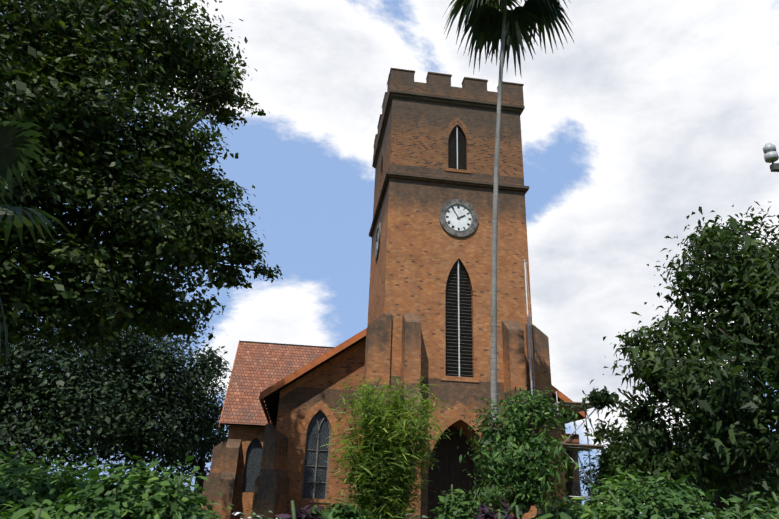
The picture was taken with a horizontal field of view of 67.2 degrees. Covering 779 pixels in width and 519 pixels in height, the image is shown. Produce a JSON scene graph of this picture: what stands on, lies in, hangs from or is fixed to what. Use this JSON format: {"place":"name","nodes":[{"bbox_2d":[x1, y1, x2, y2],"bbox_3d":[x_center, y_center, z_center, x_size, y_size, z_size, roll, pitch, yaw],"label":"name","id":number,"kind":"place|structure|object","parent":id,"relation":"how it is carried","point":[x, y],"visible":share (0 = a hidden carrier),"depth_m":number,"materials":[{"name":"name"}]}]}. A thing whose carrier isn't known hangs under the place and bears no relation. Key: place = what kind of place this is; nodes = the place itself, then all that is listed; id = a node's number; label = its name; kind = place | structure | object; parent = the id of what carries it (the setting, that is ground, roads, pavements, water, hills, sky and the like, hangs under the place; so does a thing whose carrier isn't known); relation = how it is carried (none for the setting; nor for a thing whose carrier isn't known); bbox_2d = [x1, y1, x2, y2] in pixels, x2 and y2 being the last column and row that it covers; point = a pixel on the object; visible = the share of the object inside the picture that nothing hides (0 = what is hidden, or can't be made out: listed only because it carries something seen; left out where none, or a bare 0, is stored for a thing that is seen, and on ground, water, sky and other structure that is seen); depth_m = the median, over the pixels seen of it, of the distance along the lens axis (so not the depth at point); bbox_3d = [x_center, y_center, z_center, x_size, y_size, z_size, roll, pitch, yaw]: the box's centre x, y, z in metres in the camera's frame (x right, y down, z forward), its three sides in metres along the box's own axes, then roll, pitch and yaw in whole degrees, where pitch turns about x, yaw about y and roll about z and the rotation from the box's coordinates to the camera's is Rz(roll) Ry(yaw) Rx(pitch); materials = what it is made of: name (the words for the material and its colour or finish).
{"place":"outdoors","nodes":[
{"label":"outdoors","id":0,"kind":"place"},
{"bbox_2d":[0,0,282,371],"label":"tree","id":1,"kind":"object","parent":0,"point":[83,124],"depth_m":18.81,"materials":[{"name":"green plant"}]},
{"bbox_2d":[227,425,264,518],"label":"transept walls","id":2,"kind":"structure","parent":0,"point":[243,502],"depth_m":31.78,"materials":[{"name":"brown brick"}]},
{"bbox_2d":[201,438,240,518],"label":"transept buttresses","id":3,"kind":"structure","parent":2,"relation":"attached to","point":[222,475],"depth_m":31.33,"materials":[{"name":"brown brick"}]},
{"bbox_2d":[242,438,262,491],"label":"window","id":4,"kind":"structure","parent":2,"relation":"in","point":[253,461],"depth_m":32.24,"materials":[{"name":"grey glass"}]},
{"bbox_2d":[242,431,263,452],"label":"transept arch bands","id":5,"kind":"object","parent":2,"relation":"attached to","point":[254,435],"visible":0.67,"depth_m":32.55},
{"bbox_2d":[232,510,281,518],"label":"flowers","id":6,"kind":"object","parent":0,"point":[236,513],"depth_m":6.57,"materials":[{"name":"white plant"}]},
{"bbox_2d":[0,0,778,504],"label":"sky","id":7,"kind":"structure","parent":0,"point":[655,112],"materials":[{"name":"white"}]},
{"bbox_2d":[276,345,565,518],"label":"nave walls","id":8,"kind":"structure","parent":0,"point":[295,405],"depth_m":25.76,"materials":[{"name":"brown brick"}]},
{"bbox_2d":[301,410,330,498],"bbox_3d":[1.563,8.789,25.948,10.560,3.671,0.100,5,-22,-7],"label":"nave tracery","id":9,"kind":"object","parent":8,"relation":"in","point":[327,466],"visible":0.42,"depth_m":25.30,"materials":[{"name":"stone"}]},
{"bbox_2d":[302,412,328,498],"bbox_3d":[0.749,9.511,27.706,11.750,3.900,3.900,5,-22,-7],"label":"window frame","id":10,"kind":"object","parent":9,"relation":"in","point":[309,473],"depth_m":25.31,"materials":[{"name":"grey metal"}]},
{"bbox_2d":[297,400,337,502],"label":"nave arch bands","id":11,"kind":"object","parent":8,"relation":"attached to","point":[317,407],"visible":0.42,"depth_m":25.72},
{"bbox_2d":[251,424,580,518],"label":"buttresses","id":12,"kind":"structure","parent":8,"relation":"attached to","point":[271,486],"depth_m":24.47,"materials":[{"name":"brown brick"}]},
{"bbox_2d":[263,387,573,419],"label":"nave rafters","id":13,"kind":"object","parent":8,"relation":"on","point":[273,402],"visible":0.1,"depth_m":28.19,"materials":[{"name":"brown wood"}]},
{"bbox_2d":[279,339,564,414],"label":"nave verge corbels","id":14,"kind":"object","parent":8,"relation":"attached to","point":[320,369],"visible":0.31,"depth_m":26.56,"materials":[{"name":"brown wood"}]},
{"bbox_2d":[444,0,573,509],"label":"tall palm","id":15,"kind":"object","parent":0,"point":[483,20],"depth_m":17.86,"materials":[{"name":"plant"}]},
{"bbox_2d":[529,491,595,518],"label":"shrub","id":16,"kind":"object","parent":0,"point":[570,511],"depth_m":11.73,"materials":[{"name":"green plant"}]},
{"bbox_2d":[579,469,646,515],"bbox_3d":[5.187,5.904,12.801,2.345,2.500,2.276,5,-22,-7],"label":"shrub","id":17,"kind":"object","parent":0,"point":[590,504],"depth_m":13.03,"materials":[{"name":"green plant"}]},
{"bbox_2d":[751,492,778,518],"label":"plant","id":18,"kind":"object","parent":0,"point":[776,501],"depth_m":6.73,"materials":[{"name":"green plant"}]},
{"bbox_2d":[770,160,778,171],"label":"utility pole arms","id":19,"kind":"object","parent":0,"point":[774,167],"visible":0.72,"depth_m":8.39},
{"bbox_2d":[763,143,778,162],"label":"utility pole insulators","id":20,"kind":"object","parent":19,"relation":"on","point":[770,151],"visible":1,"depth_m":8.46,"materials":[{"name":"white ceramic"}]},
{"label":"ground","id":21,"kind":"structure","parent":0,"visible":0},
{"bbox_2d":[0,120,73,363],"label":"palm","id":22,"kind":"object","parent":21,"relation":"on","point":[17,145],"visible":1,"depth_m":9.83,"materials":[{"name":"green plant"}]},
{"bbox_2d":[0,500,84,518],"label":"shrub","id":23,"kind":"object","parent":21,"relation":"on","point":[25,513],"depth_m":4.93,"materials":[{"name":"green plant"}]},
{"bbox_2d":[0,433,110,518],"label":"shrub","id":24,"kind":"object","parent":21,"relation":"on","point":[18,492],"depth_m":11.43,"materials":[{"name":"green plant"}]},
{"bbox_2d":[0,277,159,483],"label":"dark tree","id":25,"kind":"object","parent":21,"relation":"on","point":[25,424],"depth_m":31.64,"materials":[{"name":"green plant"}]},
{"bbox_2d":[9,463,248,518],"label":"shrub","id":26,"kind":"object","parent":21,"relation":"on","point":[67,491],"visible":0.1,"depth_m":11.21,"materials":[{"name":"green plant"}]},
{"bbox_2d":[30,281,231,477],"bbox_3d":[-17.931,8.565,39.941,14.658,16.648,13.818,5,-22,-7],"label":"dark tree","id":27,"kind":"object","parent":21,"relation":"on","point":[156,353],"depth_m":38.52,"materials":[{"name":"green plant"}]},
{"bbox_2d":[51,453,231,518],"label":"shrub","id":28,"kind":"object","parent":21,"relation":"on","point":[145,496],"depth_m":6.83,"materials":[{"name":"green plant"}]},
{"bbox_2d":[148,346,230,494],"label":"dark tree","id":29,"kind":"object","parent":21,"relation":"on","point":[213,440],"depth_m":43.34,"materials":[{"name":"green plant"}]},
{"bbox_2d":[185,512,231,518],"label":"plants","id":30,"kind":"object","parent":21,"relation":"on","point":[214,517],"depth_m":6.02,"materials":[{"name":"green plant"}]},
{"bbox_2d":[220,341,333,426],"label":"roof","id":31,"kind":"structure","parent":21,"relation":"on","point":[259,367],"depth_m":35.79,"materials":[{"name":"red tile"}]},
{"bbox_2d":[219,340,239,426],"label":"transept barge boards","id":32,"kind":"object","parent":31,"relation":"attached to","point":[229,383],"visible":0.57,"depth_m":34.70,"materials":[{"name":"brown wood"}]},
{"bbox_2d":[275,500,325,518],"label":"plant","id":33,"kind":"object","parent":21,"relation":"on","point":[305,514],"depth_m":6.17,"materials":[{"name":"purple plant"}]},
{"bbox_2d":[310,495,371,518],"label":"shrub","id":34,"kind":"object","parent":21,"relation":"on","point":[348,509],"depth_m":11.62,"materials":[{"name":"green plant"}]},
{"bbox_2d":[343,392,433,518],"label":"bamboo canes","id":35,"kind":"object","parent":21,"relation":"on","point":[381,511],"visible":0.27,"depth_m":14.63,"materials":[{"name":"green plant"}]},
{"bbox_2d":[320,374,452,518],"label":"bamboo leaves","id":36,"kind":"object","parent":35,"relation":"attached to","point":[373,491],"visible":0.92,"depth_m":14.72,"materials":[{"name":"green plant"}]},
{"bbox_2d":[377,513,437,518],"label":"plants","id":37,"kind":"object","parent":21,"relation":"on","point":[424,516],"visible":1,"depth_m":6.38,"materials":[{"name":"plant"}]},
{"bbox_2d":[264,336,579,417],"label":"roof trim","id":38,"kind":"structure","parent":21,"relation":"on","point":[339,353],"depth_m":27.43,"materials":[{"name":"brown wood"}]},
{"bbox_2d":[259,328,584,423],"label":"nave barge boards","id":39,"kind":"object","parent":38,"relation":"attached to","point":[314,363],"visible":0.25,"depth_m":26.26,"materials":[{"name":"brown wood"}]},
{"bbox_2d":[367,97,531,518],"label":"tower shaft","id":40,"kind":"object","parent":21,"relation":"on","point":[419,245],"visible":0.48,"depth_m":23.31,"materials":[{"name":"orange brick"}]},
{"bbox_2d":[374,222,380,259],"bbox_3d":[-0.504,-0.809,26.027,0.114,1.680,1.680,5,-22,-7],"label":"clock left stone ring","id":41,"kind":"object","parent":40,"relation":"attached to","point":[379,239],"visible":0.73,"depth_m":25.60,"materials":[{"name":"grey stone"}]},
{"bbox_2d":[379,117,502,476],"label":"window surrounds","id":42,"kind":"object","parent":40,"relation":"attached to","point":[454,413],"visible":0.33,"depth_m":22.52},
{"bbox_2d":[373,69,523,159],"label":"parapet","id":43,"kind":"structure","parent":40,"relation":"on","point":[434,84],"depth_m":25.88,"materials":[{"name":"brown brick"}]},
{"bbox_2d":[373,68,523,147],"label":"tower merlon caps","id":44,"kind":"object","parent":43,"relation":"on","point":[438,74],"visible":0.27,"depth_m":26.16,"materials":[{"name":"brown stone"}]},
{"bbox_2d":[369,89,528,237],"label":"tower string courses","id":45,"kind":"object","parent":40,"relation":"attached to","point":[449,100],"visible":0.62,"depth_m":25.44,"materials":[{"name":"brown stone"}]},
{"bbox_2d":[428,425,480,518],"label":"door","id":46,"kind":"structure","parent":40,"relation":"in","point":[449,472],"depth_m":21.45,"materials":[{"name":"brown wood"}]},
{"bbox_2d":[456,126,459,376],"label":"tower mullions","id":47,"kind":"object","parent":40,"relation":"attached to","point":[458,284],"visible":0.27,"depth_m":22.12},
{"bbox_2d":[350,313,566,518],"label":"buttresses","id":48,"kind":"structure","parent":40,"relation":"attached to","point":[378,348],"depth_m":20.97,"materials":[{"name":"brown brick"}]},
{"bbox_2d":[439,199,477,236],"bbox_3d":[2.780,-1.663,23.616,1.604,1.680,0.120,5,-22,-7],"label":"clock frame","id":49,"kind":"object","parent":40,"relation":"attached to","point":[451,231],"visible":0.88,"depth_m":23.54,"materials":[{"name":"grey stone"}]},
{"bbox_2d":[445,205,471,230],"bbox_3d":[2.777,-1.657,23.632,1.165,1.220,0.065,5,-22,-7],"label":"clock face","id":50,"kind":"object","parent":49,"relation":"in","point":[462,222],"visible":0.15,"depth_m":23.60},
{"bbox_2d":[445,205,471,230],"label":"clock markings","id":51,"kind":"object","parent":50,"relation":"attached to","point":[458,207],"visible":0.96,"depth_m":23.62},
{"bbox_2d":[445,127,472,376],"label":"louvers","id":52,"kind":"object","parent":40,"relation":"in","point":[465,315],"visible":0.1,"depth_m":22.37,"materials":[{"name":"black wood"}]},
{"bbox_2d":[429,484,480,518],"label":"shrub","id":53,"kind":"object","parent":21,"relation":"on","point":[462,508],"depth_m":10.75,"materials":[{"name":"green plant"}]},
{"bbox_2d":[471,498,521,518],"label":"plant","id":54,"kind":"object","parent":21,"relation":"on","point":[485,511],"depth_m":6.69,"materials":[{"name":"plant"}]},
{"bbox_2d":[457,385,583,518],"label":"bush","id":55,"kind":"object","parent":21,"relation":"on","point":[490,494],"depth_m":10.47,"materials":[{"name":"green plant"}]},
{"bbox_2d":[524,259,540,515],"bbox_3d":[4.975,4.769,20.425,0.240,10.303,0.228,5,-22,-7],"label":"flag pole","id":56,"kind":"object","parent":21,"relation":"on","point":[526,283],"visible":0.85,"depth_m":21.20,"materials":[{"name":"metal"}]},
{"bbox_2d":[536,512,583,518],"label":"shrub","id":57,"kind":"object","parent":21,"relation":"on","point":[563,515],"visible":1,"depth_m":6.56,"materials":[{"name":"green plant"}]},
{"bbox_2d":[555,391,605,509],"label":"scaffold tubes","id":58,"kind":"object","parent":21,"relation":"on","point":[577,452],"visible":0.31,"depth_m":24.96},
{"bbox_2d":[553,401,604,450],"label":"scaffold planks","id":59,"kind":"object","parent":58,"relation":"on","point":[578,408],"visible":0.46,"depth_m":24.82,"materials":[{"name":"brown wood"}]},
{"bbox_2d":[562,433,579,443],"bbox_3d":[7.572,7.643,24.808,0.600,0.438,0.800,5,-22,-7],"label":"scaffold tile stack","id":60,"kind":"object","parent":59,"relation":"on","point":[574,438],"visible":0.43,"depth_m":24.46,"materials":[{"name":"orange tile"}]},
{"bbox_2d":[586,511,623,518],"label":"shrub","id":61,"kind":"object","parent":21,"relation":"on","point":[606,517],"depth_m":6.85,"materials":[{"name":"green plant"}]},
{"bbox_2d":[589,431,649,494],"bbox_3d":[8.473,8.335,20.908,2.422,4.329,2.448,5,-22,-7],"label":"shrub","id":62,"kind":"object","parent":21,"relation":"on","point":[604,456],"visible":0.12,"depth_m":20.97,"materials":[{"name":"green plant"}]},
{"bbox_2d":[579,421,719,504],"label":"tree","id":63,"kind":"object","parent":21,"relation":"on","point":[594,479],"visible":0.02,"depth_m":40.60,"materials":[{"name":"green plant"}]},
{"bbox_2d":[571,459,731,518],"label":"shrub","id":64,"kind":"object","parent":21,"relation":"on","point":[632,502],"depth_m":7.82,"materials":[{"name":"green plant"}]},
{"bbox_2d":[596,475,740,518],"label":"shrub","id":65,"kind":"object","parent":21,"relation":"on","point":[708,495],"depth_m":11.03,"materials":[{"name":"green plant"}]},
{"bbox_2d":[581,201,778,518],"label":"tree","id":66,"kind":"object","parent":21,"relation":"on","point":[758,279],"depth_m":15.13,"materials":[{"name":"green plant"}]},
{"bbox_2d":[667,387,778,515],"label":"tree","id":67,"kind":"object","parent":21,"relation":"on","point":[757,483],"depth_m":38.67,"materials":[{"name":"green plant"}]},
{"bbox_2d":[690,507,759,518],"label":"shrub","id":68,"kind":"object","parent":21,"relation":"on","point":[710,514],"visible":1,"depth_m":5.69,"materials":[{"name":"green plant"}]},
{"bbox_2d":[708,489,778,518],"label":"shrub","id":69,"kind":"object","parent":21,"relation":"on","point":[750,513],"depth_m":7.13,"materials":[{"name":"green plant"}]}
]}

